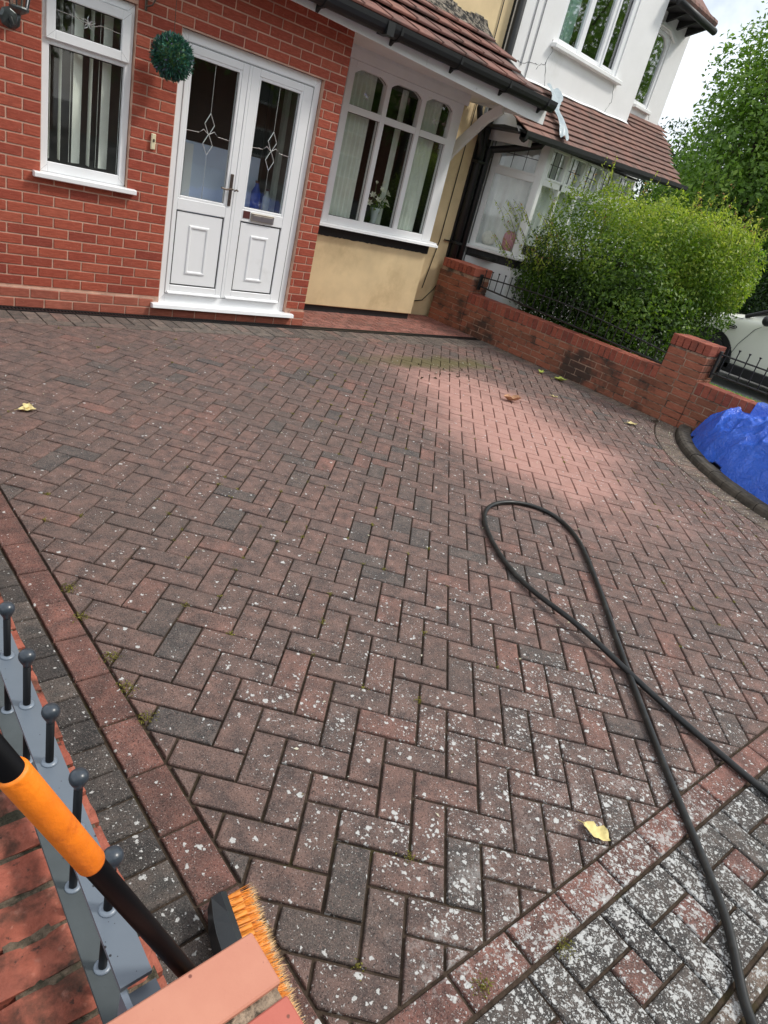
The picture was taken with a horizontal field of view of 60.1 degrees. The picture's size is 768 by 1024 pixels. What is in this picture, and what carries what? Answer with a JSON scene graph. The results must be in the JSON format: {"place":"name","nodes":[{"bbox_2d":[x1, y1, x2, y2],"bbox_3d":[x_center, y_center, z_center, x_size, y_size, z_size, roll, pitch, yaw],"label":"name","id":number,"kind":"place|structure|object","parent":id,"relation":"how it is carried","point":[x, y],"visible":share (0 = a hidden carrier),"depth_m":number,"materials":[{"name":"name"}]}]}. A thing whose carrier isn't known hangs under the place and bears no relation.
{"place":"outdoors","nodes":[
{"label":"outdoors","id":0,"kind":"place"},
{"bbox_2d":[0,310,767,1023],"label":"driveway","id":1,"kind":"structure","parent":0,"point":[200,786],"depth_m":2.59,"materials":[{"name":"brown brick"}]},
{"bbox_2d":[15,406,35,410],"bbox_3d":[-1.911,-0.549,3.535,0.103,0.019,0.056,-10,36,-41],"label":"dry leaf","id":2,"kind":"object","parent":1,"relation":"on","point":[27,409],"visible":1,"depth_m":3.54,"materials":[{"name":"yellow plant"}]},
{"bbox_2d":[23,403,32,409],"bbox_3d":[-1.915,-0.566,3.564,0.050,0.022,0.075,-10,36,-41],"label":"dry leaf","id":3,"kind":"object","parent":2,"relation":"on","point":[26,405],"visible":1,"depth_m":3.58,"materials":[{"name":"yellow plant"}]},
{"bbox_2d":[0,593,166,1023],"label":"brick wall","id":4,"kind":"structure","parent":1,"relation":"on","point":[43,979],"depth_m":1.04,"materials":[{"name":"red brick"}]},
{"bbox_2d":[0,601,160,1023],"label":"wall railing","id":5,"kind":"object","parent":4,"relation":"on","point":[112,956],"depth_m":1.02,"materials":[{"name":"metal"}]},
{"bbox_2d":[0,733,305,1023],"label":"broom","id":6,"kind":"object","parent":1,"relation":"on","point":[31,795],"visible":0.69,"depth_m":0.68,"materials":[{"name":"orange plastic"}]},
{"bbox_2d":[106,933,302,1023],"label":"brick pillar","id":7,"kind":"structure","parent":1,"relation":"on","point":[237,982],"depth_m":0.76,"materials":[{"name":"red brick"}]},
{"bbox_2d":[0,305,480,340],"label":"channel drain","id":8,"kind":"object","parent":1,"relation":"on","point":[57,311],"visible":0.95,"depth_m":6.13,"materials":[{"name":"black plastic"}]},
{"bbox_2d":[0,327,756,997],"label":"moss tufts","id":9,"kind":"object","parent":1,"relation":"on","point":[484,985],"visible":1,"depth_m":2.24,"materials":[{"name":"green plant"}]},
{"bbox_2d":[18,338,766,815],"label":"fallen petals","id":10,"kind":"object","parent":1,"relation":"on","point":[578,528],"visible":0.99,"depth_m":5.03,"materials":[{"name":"plant"}]},
{"bbox_2d":[339,363,513,384],"bbox_3d":[0.547,-1.361,6.511,2.336,0.046,0.640,-10,36,-41],"label":"moss","id":11,"kind":"object","parent":1,"relation":"on","point":[450,374],"visible":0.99,"depth_m":6.69,"materials":[{"name":"green plant"}]},
{"bbox_2d":[502,394,520,400],"bbox_3d":[1.186,-1.073,6.220,0.208,0.063,0.097,12,26,-7],"label":"dry leaf","id":12,"kind":"object","parent":1,"relation":"on","point":[513,397],"visible":1,"depth_m":6.23,"materials":[{"name":"orange plant"}]},
{"bbox_2d":[554,376,566,380],"bbox_3d":[2.007,-1.525,7.591,0.166,0.043,0.095,5,28,-21],"label":"dry leaf","id":13,"kind":"object","parent":1,"relation":"on","point":[560,378],"visible":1,"depth_m":7.60,"materials":[{"name":"plant"}]},
{"bbox_2d":[577,819,610,840],"bbox_3d":[0.624,0.937,1.961,0.061,0.020,0.093,1,29,-27],"label":"dry leaf","id":14,"kind":"object","parent":1,"relation":"on","point":[601,832],"visible":1,"depth_m":1.96,"materials":[{"name":"yellow plant"}]},
{"bbox_2d":[482,500,767,1023],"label":"garden hose","id":15,"kind":"object","parent":1,"relation":"on","point":[622,664],"visible":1,"depth_m":2.43,"materials":[{"name":"rubber"}]},
{"bbox_2d":[675,424,767,519],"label":"bed kerb","id":16,"kind":"structure","parent":1,"relation":"on","point":[695,456],"depth_m":5.56,"materials":[{"name":"grey concrete"}]},
{"bbox_2d":[474,771,767,1023],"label":"pavement","id":17,"kind":"structure","parent":0,"point":[673,965],"depth_m":1.70,"materials":[{"name":"brick pavers"}]},
{"bbox_2d":[615,0,767,247],"label":"sky","id":18,"kind":"structure","parent":0,"point":[687,88],"materials":[{"name":"white"}]},
{"bbox_2d":[630,330,767,403],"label":"neighbour drive","id":19,"kind":"structure","parent":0,"point":[737,388],"depth_m":9.90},
{"bbox_2d":[619,1,767,278],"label":"broadleaf tree","id":20,"kind":"object","parent":19,"relation":"on","point":[743,112],"visible":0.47,"depth_m":14.21,"materials":[{"name":"green plant"}]},
{"bbox_2d":[682,230,767,313],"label":"conifer bush","id":21,"kind":"object","parent":19,"relation":"on","point":[732,278],"visible":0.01,"depth_m":12.78,"materials":[{"name":"green plant"}]},
{"bbox_2d":[687,310,767,386],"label":"parked car","id":22,"kind":"object","parent":19,"relation":"on","point":[746,334],"visible":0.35,"depth_m":9.29,"materials":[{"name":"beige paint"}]},
{"bbox_2d":[702,107,767,254],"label":"broadleaf tree","id":23,"kind":"object","parent":19,"relation":"on","point":[752,181],"visible":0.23,"depth_m":13.92,"materials":[{"name":"green plant"}]},
{"bbox_2d":[718,253,767,314],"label":"dark hedge","id":24,"kind":"object","parent":19,"relation":"on","point":[760,295],"visible":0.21,"depth_m":11.69,"materials":[{"name":"green plant"}]},
{"bbox_2d":[691,430,721,470],"bbox_3d":[3.386,-0.075,5.535,1.645,0.085,2.650,-10,36,-41],"label":"planting bed","id":25,"kind":"object","parent":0,"point":[716,465],"depth_m":5.88,"materials":[{"name":"soil"}]},
{"bbox_2d":[691,402,767,503],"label":"tarpaulin","id":26,"kind":"object","parent":25,"relation":"on","point":[733,442],"visible":0.98,"depth_m":5.74,"materials":[{"name":"blue plastic"}]},
{"bbox_2d":[709,382,757,401],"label":"verge grass","id":27,"kind":"structure","parent":0,"point":[734,391],"depth_m":6.95,"materials":[{"name":"green plant"}]},
{"label":"ground","id":28,"kind":"structure","parent":0,"visible":0},
{"bbox_2d":[0,0,557,325],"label":"semi detached house","id":29,"kind":"structure","parent":28,"relation":"on","point":[121,233],"depth_m":5.79,"materials":[{"name":"brick"}]},
{"bbox_2d":[0,0,30,29],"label":"wall lamp","id":30,"kind":"object","parent":29,"relation":"attached to","point":[10,15],"visible":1,"depth_m":4.27,"materials":[{"name":"metal"}]},
{"bbox_2d":[47,0,113,168],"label":"vertical blind","id":31,"kind":"object","parent":29,"relation":"hanging from","point":[105,92],"visible":0.74,"depth_m":4.89,"materials":[{"name":"fabric"}]},
{"bbox_2d":[32,0,136,195],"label":"porch window","id":32,"kind":"structure","parent":29,"relation":"in","point":[122,10],"depth_m":4.79,"materials":[{"name":"white plastic"}]},
{"bbox_2d":[144,0,155,10],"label":"hanging bracket","id":33,"kind":"object","parent":29,"relation":"attached to","point":[146,4],"visible":1,"depth_m":4.74,"materials":[{"name":"brown metal"}]},
{"bbox_2d":[149,0,194,83],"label":"topiary ball","id":34,"kind":"object","parent":33,"relation":"hanging from","point":[170,57],"visible":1,"depth_m":4.75,"materials":[{"name":"green plant"}]},
{"bbox_2d":[150,133,155,149],"bbox_3d":[-1.809,-2.904,5.202,0.036,0.112,0.024,-10,36,-41],"label":"doorbell","id":35,"kind":"object","parent":29,"relation":"attached to","point":[153,142],"visible":1,"depth_m":5.20,"materials":[{"name":"beige plastic"}]},
{"bbox_2d":[165,43,249,297],"bbox_3d":[-1.516,-2.806,5.670,0.563,1.890,0.120,-10,36,-41],"label":"door","id":36,"kind":"structure","parent":29,"relation":"in","point":[197,242],"depth_m":5.79,"materials":[{"name":"white plastic"}]},
{"bbox_2d":[177,58,291,285],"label":"hall wall","id":37,"kind":"structure","parent":29,"relation":"attached to","point":[201,104],"depth_m":5.97,"materials":[{"name":"paint"}]},
{"bbox_2d":[177,139,260,285],"bbox_3d":[-1.642,-2.729,6.358,0.800,1.360,0.045,-10,36,-41],"label":"door glass","id":38,"kind":"structure","parent":37,"relation":"in","point":[214,168],"depth_m":6.09,"materials":[{"name":"glass"}]},
{"bbox_2d":[186,58,270,157],"bbox_3d":[-1.405,-3.595,5.923,0.800,0.625,0.045,-10,36,-41],"label":"door glass","id":39,"kind":"structure","parent":37,"relation":"in","point":[202,79],"depth_m":5.83,"materials":[{"name":"glass"}]},
{"bbox_2d":[223,66,313,302],"bbox_3d":[-1.081,-2.891,6.077,0.618,1.890,0.091,-10,36,-41],"label":"door","id":40,"kind":"structure","parent":29,"relation":"in","point":[257,253],"depth_m":6.16,"materials":[{"name":"white plastic"}]},
{"bbox_2d":[328,71,377,217],"bbox_3d":[-0.403,-3.888,7.105,0.420,1.450,0.034,-10,36,-41],"label":"curtain","id":41,"kind":"object","parent":29,"relation":"hanging from","point":[353,142],"visible":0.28,"depth_m":7.14,"materials":[{"name":"white fabric"}]},
{"bbox_2d":[367,181,392,223],"bbox_3d":[-0.081,-3.564,7.691,0.493,0.525,0.198,-10,36,-41],"label":"vase of lilies","id":42,"kind":"object","parent":29,"relation":"on","point":[374,210],"visible":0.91,"depth_m":7.68,"materials":[{"name":"plastic"}]},
{"bbox_2d":[375,89,408,224],"bbox_3d":[0.077,-4.031,7.652,0.090,1.450,0.034,-10,36,-41],"label":"curtain","id":43,"kind":"object","parent":29,"relation":"hanging from","point":[402,108],"visible":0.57,"depth_m":7.61,"materials":[{"name":"white fabric"}]},
{"bbox_2d":[320,57,463,247],"bbox_3d":[0.032,-3.978,7.515,1.877,1.564,0.440,-10,36,-41],"label":"bay window","id":44,"kind":"structure","parent":29,"relation":"in","point":[447,142],"depth_m":7.40,"materials":[{"name":"white plastic"}]},
{"bbox_2d":[397,99,442,230],"bbox_3d":[0.380,-4.025,7.807,0.340,1.450,0.034,-10,36,-41],"label":"curtain","id":45,"kind":"object","parent":29,"relation":"hanging from","point":[422,154],"visible":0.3,"depth_m":7.82,"materials":[{"name":"white fabric"}]},
{"bbox_2d":[414,0,504,300],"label":"wall cable","id":46,"kind":"object","parent":29,"relation":"attached to","point":[456,177],"depth_m":8.63,"materials":[{"name":"black plastic"}]},
{"bbox_2d":[444,0,526,258],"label":"downpipe","id":47,"kind":"object","parent":29,"relation":"attached to","point":[484,135],"visible":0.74,"depth_m":8.50,"materials":[{"name":"black plastic"}]},
{"bbox_2d":[462,0,717,316],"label":"white house","id":48,"kind":"structure","parent":28,"relation":"on","point":[609,70],"depth_m":9.28,"materials":[{"name":"paint"}]},
{"bbox_2d":[482,230,495,244],"bbox_3d":[1.454,-3.810,9.223,0.196,0.194,0.050,17,26,4],"label":"ornamental plate","id":49,"kind":"object","parent":48,"relation":"attached to","point":[487,239],"visible":0.95,"depth_m":9.21,"materials":[{"name":"beige ceramic"}]},
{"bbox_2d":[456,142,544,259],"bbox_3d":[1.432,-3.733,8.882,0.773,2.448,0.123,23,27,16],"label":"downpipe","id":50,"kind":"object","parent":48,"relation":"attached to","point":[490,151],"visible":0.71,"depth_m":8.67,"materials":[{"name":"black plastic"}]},
{"bbox_2d":[476,143,540,251],"bbox_3d":[1.702,-4.281,9.004,0.617,1.340,0.040,19,26,8],"label":"net curtain","id":51,"kind":"object","parent":48,"relation":"hanging from","point":[504,189],"visible":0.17,"depth_m":9.01,"materials":[{"name":"white fabric"}]},
{"bbox_2d":[502,231,515,250],"bbox_3d":[1.736,-3.767,9.231,0.183,0.262,0.180,-10,36,-41],"label":"pink vase","id":52,"kind":"object","parent":48,"relation":"on","point":[508,238],"visible":0.63,"depth_m":9.16,"materials":[{"name":"ceramic"}]},
{"bbox_2d":[469,142,549,256],"bbox_3d":[1.667,-4.226,8.889,0.677,1.373,0.086,19,26,8],"label":"bay window","id":53,"kind":"structure","parent":48,"relation":"in","point":[534,178],"depth_m":8.78,"materials":[{"name":"white paint"}]},
{"bbox_2d":[547,83,568,140],"bbox_3d":[2.251,-5.126,8.500,0.270,0.651,0.996,8,27,-15],"label":"plastic sheet","id":54,"kind":"object","parent":48,"relation":"on","point":[557,96],"visible":0.88,"depth_m":8.46,"materials":[{"name":"white plastic"}]},
{"bbox_2d":[515,151,623,260],"bbox_3d":[2.713,-4.393,9.619,2.160,1.200,0.040,-10,36,-41],"label":"net curtain","id":55,"kind":"object","parent":48,"relation":"hanging from","point":[543,201],"visible":0.12,"depth_m":9.29,"materials":[{"name":"white fabric"}]},
{"bbox_2d":[559,0,581,43],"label":"net curtain","id":56,"kind":"object","parent":48,"relation":"hanging from","point":[570,21],"depth_m":8.68,"materials":[{"name":"white fabric"}]},
{"bbox_2d":[516,147,634,261],"bbox_3d":[2.779,-4.263,9.571,2.220,1.373,0.086,-10,36,-41],"label":"bay window","id":57,"kind":"structure","parent":48,"relation":"in","point":[558,186],"depth_m":9.09,"materials":[{"name":"white paint"}]},
{"bbox_2d":[551,0,639,85],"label":"upper window","id":58,"kind":"structure","parent":48,"relation":"in","point":[575,53],"depth_m":9.01,"materials":[{"name":"white plastic"}]},
{"bbox_2d":[632,29,670,114],"bbox_3d":[4.149,-6.860,10.329,0.680,1.047,0.140,-10,36,-41],"label":"side window","id":59,"kind":"structure","parent":48,"relation":"in","point":[639,106],"depth_m":10.46,"materials":[{"name":"white plastic"}]},
{"bbox_2d":[428,257,757,430],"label":"boundary wall","id":60,"kind":"structure","parent":28,"relation":"on","point":[675,388],"depth_m":7.58,"materials":[{"name":"brick"}]},
{"bbox_2d":[476,270,670,363],"bbox_3d":[2.150,-2.380,7.863,0.060,0.342,2.821,-10,36,-41],"label":"wall railing","id":61,"kind":"object","parent":60,"relation":"on","point":[479,286],"depth_m":7.79,"materials":[{"name":"black metal"}]},
{"bbox_2d":[708,347,767,394],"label":"wall railing","id":62,"kind":"object","parent":60,"relation":"attached to","point":[717,361],"depth_m":6.65,"materials":[{"name":"black metal"}]},
{"bbox_2d":[607,233,764,325],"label":"undergrowth","id":63,"kind":"object","parent":28,"relation":"on","point":[655,272],"depth_m":15.13,"materials":[{"name":"green plant"}]},
{"bbox_2d":[623,95,765,256],"bbox_3d":[10.809,-9.864,21.403,6.692,6.689,5.748,22,27,13],"label":"broadleaf tree","id":64,"kind":"object","parent":28,"relation":"on","point":[673,155],"visible":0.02,"depth_m":20.50,"materials":[{"name":"green plant"}]},
{"label":"lawn","id":65,"kind":"structure","parent":0,"visible":0},
{"bbox_2d":[491,151,767,363],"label":"hedge bush","id":66,"kind":"object","parent":65,"relation":"on","point":[661,300],"visible":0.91,"depth_m":8.00,"materials":[{"name":"green plant"}]},
{"bbox_3d":[-1.350,-2.585,6.770,0.440,0.910,0.460,-10,36,-41],"label":"hall shelf","id":67,"kind":"object","parent":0,"visible":0},
{"bbox_2d":[249,180,260,208],"bbox_3d":[-1.234,-3.035,6.372,0.090,0.270,0.090,-10,36,-41],"label":"cleaning bottle","id":68,"kind":"object","parent":67,"relation":"on","point":[255,197],"visible":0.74,"depth_m":6.34,"materials":[{"name":"blue plastic"}]},
{"bbox_2d":[261,189,270,210],"bbox_3d":[-1.141,-3.007,6.424,0.080,0.220,0.080,-10,36,-41],"label":"spray bottle","id":69,"kind":"object","parent":67,"relation":"on","point":[265,205],"visible":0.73,"depth_m":6.40,"materials":[{"name":"plastic"}]}
]}

